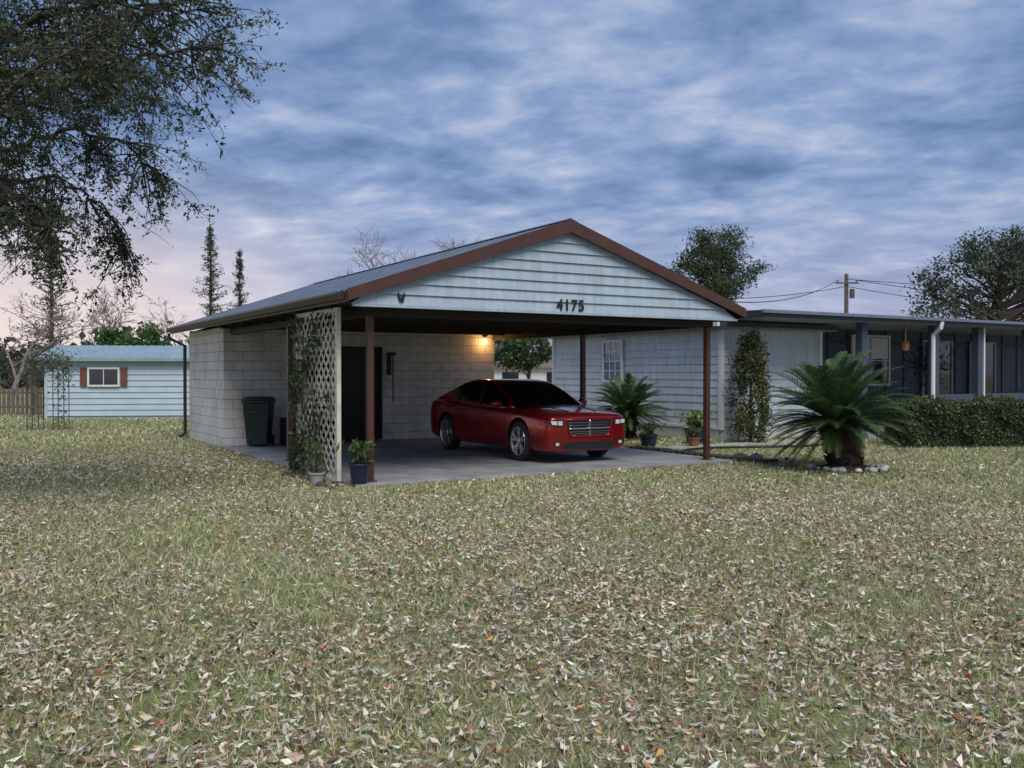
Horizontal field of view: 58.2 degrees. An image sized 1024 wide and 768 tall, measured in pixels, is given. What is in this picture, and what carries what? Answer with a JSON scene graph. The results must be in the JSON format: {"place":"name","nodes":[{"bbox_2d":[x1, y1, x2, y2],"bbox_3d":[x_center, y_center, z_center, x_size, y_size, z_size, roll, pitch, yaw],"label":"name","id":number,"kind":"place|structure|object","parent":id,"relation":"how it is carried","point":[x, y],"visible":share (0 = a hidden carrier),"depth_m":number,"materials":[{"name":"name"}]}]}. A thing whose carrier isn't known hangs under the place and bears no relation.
{"place":"outdoors","nodes":[
{"label":"outdoors","id":0,"kind":"place"},
{"bbox_2d":[0,385,1023,767],"bbox_3d":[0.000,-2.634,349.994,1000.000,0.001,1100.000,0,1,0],"label":"ground","id":1,"kind":"structure","parent":0,"point":[830,763],"depth_m":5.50,"materials":[{"name":"green plant"}]},
{"bbox_2d":[0,385,42,414],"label":"wooden fence","id":2,"kind":"object","parent":1,"relation":"on","point":[13,393],"visible":0.3,"depth_m":34.01,"materials":[{"name":"brown wood"}]},
{"bbox_2d":[5,245,83,358],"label":"norfolk pine","id":3,"kind":"object","parent":1,"relation":"on","point":[50,301],"visible":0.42,"depth_m":49.83,"materials":[{"name":"green plant"}]},
{"bbox_2d":[8,330,86,430],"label":"garden arch","id":4,"kind":"structure","parent":1,"relation":"on","point":[39,361],"depth_m":24.91,"materials":[{"name":"foliage"},{"name":"dark metal"}]},
{"bbox_2d":[0,287,114,405],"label":"bare tree","id":5,"kind":"object","parent":1,"relation":"on","point":[17,376],"visible":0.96,"depth_m":43.54,"materials":[{"name":"plant"}]},
{"bbox_2d":[48,284,141,344],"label":"bare tree","id":6,"kind":"object","parent":1,"relation":"on","point":[104,319],"visible":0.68,"depth_m":46.00,"materials":[{"name":"plant"}]},
{"bbox_2d":[36,345,188,418],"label":"garden shed","id":7,"kind":"structure","parent":1,"relation":"on","point":[133,382],"depth_m":31.26,"materials":[{"name":"blue wood"}]},
{"bbox_2d":[80,367,126,386],"bbox_3d":[-13.821,-0.237,31.132,1.530,0.650,0.070,0,1,-6],"label":"window and shutters","id":8,"kind":"structure","parent":7,"relation":"in","point":[96,376],"depth_m":31.13,"materials":[{"name":"white glass"}]},
{"bbox_2d":[87,320,174,345],"bbox_3d":[-16.579,-0.853,39.884,4.044,3.913,3.858,0,1,0],"label":"magnolia tree","id":9,"kind":"object","parent":1,"relation":"on","point":[111,337],"visible":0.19,"depth_m":39.76,"materials":[{"name":"green plant"}]},
{"bbox_2d":[0,0,287,313],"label":"oak tree","id":10,"kind":"object","parent":1,"relation":"on","point":[104,67],"visible":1,"depth_m":9.88,"materials":[{"name":"green plant"}]},
{"bbox_2d":[137,297,188,342],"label":"bare tree","id":11,"kind":"object","parent":1,"relation":"on","point":[167,320],"visible":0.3,"depth_m":47.59,"materials":[{"name":"plant"}]},
{"bbox_2d":[180,225,231,345],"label":"norfolk pine","id":12,"kind":"object","parent":1,"relation":"on","point":[210,280],"visible":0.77,"depth_m":59.80,"materials":[{"name":"green plant"}]},
{"bbox_2d":[227,249,251,309],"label":"norfolk pine","id":13,"kind":"object","parent":1,"relation":"on","point":[239,275],"visible":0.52,"depth_m":61.83,"materials":[{"name":"green plant"}]},
{"bbox_2d":[296,439,327,485],"bbox_3d":[-2.752,1.069,12.663,0.403,0.660,0.383,0,1,0],"label":"flower pot","id":14,"kind":"object","parent":1,"relation":"on","point":[316,476],"visible":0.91,"depth_m":12.65,"materials":[{"name":"green plant"}]},
{"bbox_2d":[333,226,392,277],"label":"bare tree","id":15,"kind":"object","parent":1,"relation":"on","point":[363,258],"visible":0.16,"depth_m":50.85,"materials":[{"name":"plant"}]},
{"bbox_2d":[348,234,415,268],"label":"bare tree","id":16,"kind":"object","parent":1,"relation":"on","point":[379,254],"visible":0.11,"depth_m":49.47,"materials":[{"name":"plant"}]},
{"bbox_2d":[430,235,462,249],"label":"bare tree","id":17,"kind":"object","parent":1,"relation":"on","point":[445,244],"visible":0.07,"depth_m":47.74,"materials":[{"name":"plant"}]},
{"bbox_2d":[166,218,745,487],"bbox_3d":[-2.152,-0.623,18.964,7.345,3.898,11.810,0,1,-31],"label":"carport","id":18,"kind":"object","parent":1,"relation":"on","point":[387,355],"visible":0.98,"depth_m":15.48,"materials":[{"name":"concrete"}]},
{"bbox_2d":[241,396,275,444],"bbox_3d":[-5.209,0.769,18.969,0.572,1.018,0.715,0,1,-3],"label":"trash bin","id":19,"kind":"object","parent":18,"relation":"on","point":[258,411],"visible":1,"depth_m":18.67,"materials":[{"name":"green plastic"}]},
{"bbox_2d":[336,436,376,484],"bbox_3d":[-2.104,1.033,12.512,0.559,0.645,0.541,0,1,0],"label":"flower pot","id":20,"kind":"object","parent":18,"relation":"on","point":[359,470],"visible":1,"depth_m":12.43,"materials":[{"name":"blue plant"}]},
{"bbox_2d":[341,346,382,439],"bbox_3d":[-3.397,0.204,20.585,1.020,2.080,0.145,0,1,-31],"label":"door","id":21,"kind":"structure","parent":18,"relation":"in","point":[353,358],"depth_m":20.58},
{"bbox_2d":[430,379,624,460],"bbox_3d":[0.147,0.602,17.390,2.074,1.398,4.540,0,1,-31],"label":"parked car","id":22,"kind":"object","parent":18,"relation":"on","point":[524,419],"visible":1,"depth_m":16.30,"materials":[{"name":"red paint"}]},
{"bbox_2d":[441,236,483,250],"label":"bare tree","id":23,"kind":"object","parent":1,"relation":"on","point":[462,241],"visible":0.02,"depth_m":50.11,"materials":[{"name":"plant"}]},
{"bbox_2d":[0,314,934,388],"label":"distant trees","id":24,"kind":"object","parent":1,"relation":"on","point":[6,380],"visible":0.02,"depth_m":89.53,"materials":[{"name":"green plant"}]},
{"bbox_2d":[0,413,1023,767],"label":"fallen leaves","id":25,"kind":"object","parent":1,"relation":"on","point":[640,617],"visible":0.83,"depth_m":5.58,"materials":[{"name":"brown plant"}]},
{"bbox_2d":[494,338,551,378],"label":"magnolia tree","id":26,"kind":"object","parent":1,"relation":"on","point":[520,356],"visible":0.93,"depth_m":47.26,"materials":[{"name":"green plant"}]},
{"bbox_2d":[281,453,788,490],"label":"rocks","id":27,"kind":"object","parent":1,"relation":"on","point":[318,484],"visible":0.5,"depth_m":13.56,"materials":[{"name":"stone"}]},
{"bbox_2d":[591,373,670,438],"bbox_3d":[2.733,0.544,21.654,2.136,1.614,2.123,0,1,0],"label":"sago palm","id":28,"kind":"object","parent":1,"relation":"on","point":[627,399],"visible":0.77,"depth_m":21.34,"materials":[{"name":"green plant"}]},
{"bbox_2d":[633,421,665,446],"bbox_3d":[2.867,1.037,19.275,0.670,0.565,0.621,0,1,0],"label":"flower pot","id":29,"kind":"object","parent":1,"relation":"on","point":[648,437],"visible":0.93,"depth_m":19.18,"materials":[{"name":"green plant"}]},
{"bbox_2d":[554,321,818,440],"bbox_3d":[4.401,-0.116,24.786,3.280,2.740,6.930,0,1,-31],"label":"siding","id":30,"kind":"object","parent":1,"relation":"on","point":[671,363],"visible":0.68,"depth_m":22.34,"materials":[{"name":"white wood"}]},
{"bbox_2d":[602,340,623,382],"bbox_3d":[2.663,-0.602,24.383,0.070,1.120,0.860,0,1,-31],"label":"window","id":31,"kind":"structure","parent":30,"relation":"attached to","point":[612,358],"depth_m":24.39,"materials":[{"name":"white glass"}]},
{"bbox_2d":[552,329,822,429],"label":"corner trim","id":32,"kind":"structure","parent":30,"relation":"attached to","point":[721,371],"depth_m":20.99,"materials":[{"name":"white paint"}]},
{"bbox_2d":[538,321,838,338],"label":"wing roof","id":33,"kind":"structure","parent":30,"relation":"on","point":[767,326],"depth_m":21.67,"materials":[{"name":"white paint"}]},
{"bbox_2d":[660,409,716,443],"bbox_3d":[3.947,0.929,20.084,1.141,0.762,1.128,0,1,-36],"label":"potted plant","id":34,"kind":"object","parent":1,"relation":"on","point":[694,416],"visible":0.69,"depth_m":20.00,"materials":[{"name":"green plant"}]},
{"bbox_2d":[629,446,777,464],"bbox_3d":[3.410,1.306,17.046,0.383,0.102,3.526,0,1,-34],"label":"brick edging","id":35,"kind":"object","parent":1,"relation":"on","point":[766,461],"visible":0.59,"depth_m":16.50,"materials":[{"name":"brown brick"}]},
{"bbox_2d":[662,223,778,303],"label":"oak tree","id":36,"kind":"object","parent":1,"relation":"on","point":[715,277],"visible":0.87,"depth_m":44.63,"materials":[{"name":"green plant"}]},
{"bbox_2d":[636,424,816,440],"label":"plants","id":37,"kind":"object","parent":1,"relation":"on","point":[670,431],"visible":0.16,"depth_m":22.05,"materials":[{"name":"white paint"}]},
{"bbox_2d":[722,326,779,442],"bbox_3d":[5.281,-0.020,20.456,1.164,2.686,1.185,0,1,0],"label":"climbing vine","id":38,"kind":"object","parent":1,"relation":"on","point":[751,349],"visible":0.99,"depth_m":20.30,"materials":[{"name":"green plant"}]},
{"bbox_2d":[762,349,921,469],"bbox_3d":[5.226,0.481,14.754,2.547,1.930,2.570,-9,1,0],"label":"sago palm","id":39,"kind":"object","parent":1,"relation":"on","point":[835,389],"visible":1,"depth_m":14.44,"materials":[{"name":"green plant"}]},
{"bbox_2d":[814,464,870,472],"bbox_3d":[5.360,1.322,14.767,1.040,0.096,1.040,0,1,0],"label":"planting mound","id":40,"kind":"object","parent":1,"relation":"on","point":[851,468],"visible":0.33,"depth_m":14.49,"materials":[{"name":"soil"}]},
{"bbox_2d":[805,461,888,472],"bbox_3d":[5.358,1.332,14.748,1.184,0.128,1.193,0,1,-31],"label":"stone ring","id":41,"kind":"object","parent":1,"relation":"on","point":[873,467],"visible":0.65,"depth_m":14.41,"materials":[{"name":"grey stone"}]},
{"bbox_2d":[818,423,884,438],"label":"porch floor","id":42,"kind":"structure","parent":1,"relation":"on","point":[867,435],"depth_m":21.72,"materials":[{"name":"concrete"}]},
{"bbox_2d":[895,334,961,394],"bbox_3d":[11.216,-0.186,24.633,1.628,2.604,1.704,0,1,35],"label":"potted tree","id":43,"kind":"object","parent":42,"relation":"on","point":[923,367],"visible":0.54,"depth_m":24.55,"materials":[{"name":"green plant"}]},
{"bbox_2d":[855,322,1023,432],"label":"porch posts","id":44,"kind":"object","parent":42,"relation":"on","point":[861,338],"visible":0.43,"depth_m":23.97,"materials":[{"name":"blue paint"}]},
{"bbox_2d":[930,321,984,398],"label":"downspouts","id":45,"kind":"object","parent":42,"relation":"on","point":[933,340],"visible":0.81,"depth_m":22.97,"materials":[{"name":"white paint"}]},
{"bbox_2d":[732,274,1017,312],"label":"utility pole","id":46,"kind":"object","parent":1,"relation":"on","point":[851,291],"visible":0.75,"depth_m":59.60,"materials":[{"name":"brown wood"}]},
{"bbox_2d":[823,329,1020,421],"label":"porch wall","id":47,"kind":"structure","parent":1,"relation":"on","point":[1008,364],"depth_m":27.06,"materials":[{"name":"grey paint"}]},
{"bbox_2d":[713,309,1023,335],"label":"roof","id":48,"kind":"structure","parent":47,"relation":"on","point":[845,321],"depth_m":22.21,"materials":[{"name":"grey metal"}]},
{"bbox_2d":[900,324,909,350],"bbox_3d":[9.590,-1.129,22.449,0.222,0.660,0.222,0,1,-8],"label":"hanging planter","id":49,"kind":"object","parent":48,"relation":"hanging from","point":[904,345],"visible":1,"depth_m":22.40,"materials":[{"name":"orange ceramic"}]},
{"bbox_2d":[854,337,887,358],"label":"window blinds","id":50,"kind":"object","parent":47,"relation":"attached to","point":[879,348],"depth_m":25.85,"materials":[{"name":"white paint"}]},
{"bbox_2d":[851,334,995,395],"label":"porch windows","id":51,"kind":"structure","parent":47,"relation":"in","point":[990,368],"depth_m":27.43,"materials":[{"name":"grey glass"}]},
{"bbox_2d":[883,394,1023,447],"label":"hedge","id":52,"kind":"object","parent":1,"relation":"on","point":[981,421],"visible":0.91,"depth_m":19.08,"materials":[{"name":"green plant"}]},
{"bbox_2d":[899,219,1023,321],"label":"oak tree","id":53,"kind":"object","parent":1,"relation":"on","point":[1009,268],"visible":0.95,"depth_m":39.81,"materials":[{"name":"green plant"}]},
{"bbox_2d":[0,0,1023,372],"label":"sky","id":54,"kind":"structure","parent":0,"point":[859,139],"materials":[{"name":"blue"}]},
{"bbox_2d":[494,368,551,380],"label":"walls","id":55,"kind":"structure","parent":0,"point":[540,374],"depth_m":62.00,"materials":[{"name":"white paint"}]},
{"bbox_2d":[494,360,551,367],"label":"roof","id":56,"kind":"structure","parent":55,"relation":"on","point":[546,365],"depth_m":62.48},
{"bbox_2d":[502,372,551,382],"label":"windows","id":57,"kind":"structure","parent":55,"relation":"attached to","point":[511,375],"depth_m":61.95,"materials":[{"name":"black glass"}]},
{"bbox_2d":[659,438,822,450],"bbox_3d":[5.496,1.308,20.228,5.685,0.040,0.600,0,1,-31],"label":"path","id":58,"kind":"structure","parent":0,"point":[730,444],"depth_m":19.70,"materials":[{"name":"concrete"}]},
{"bbox_2d":[681,426,701,445],"bbox_3d":[3.748,1.103,19.279,0.427,0.432,0.532,0,1,0],"label":"flower pot","id":59,"kind":"object","parent":58,"relation":"on","point":[694,440],"visible":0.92,"depth_m":19.20,"materials":[{"name":"ceramic"}]}
]}

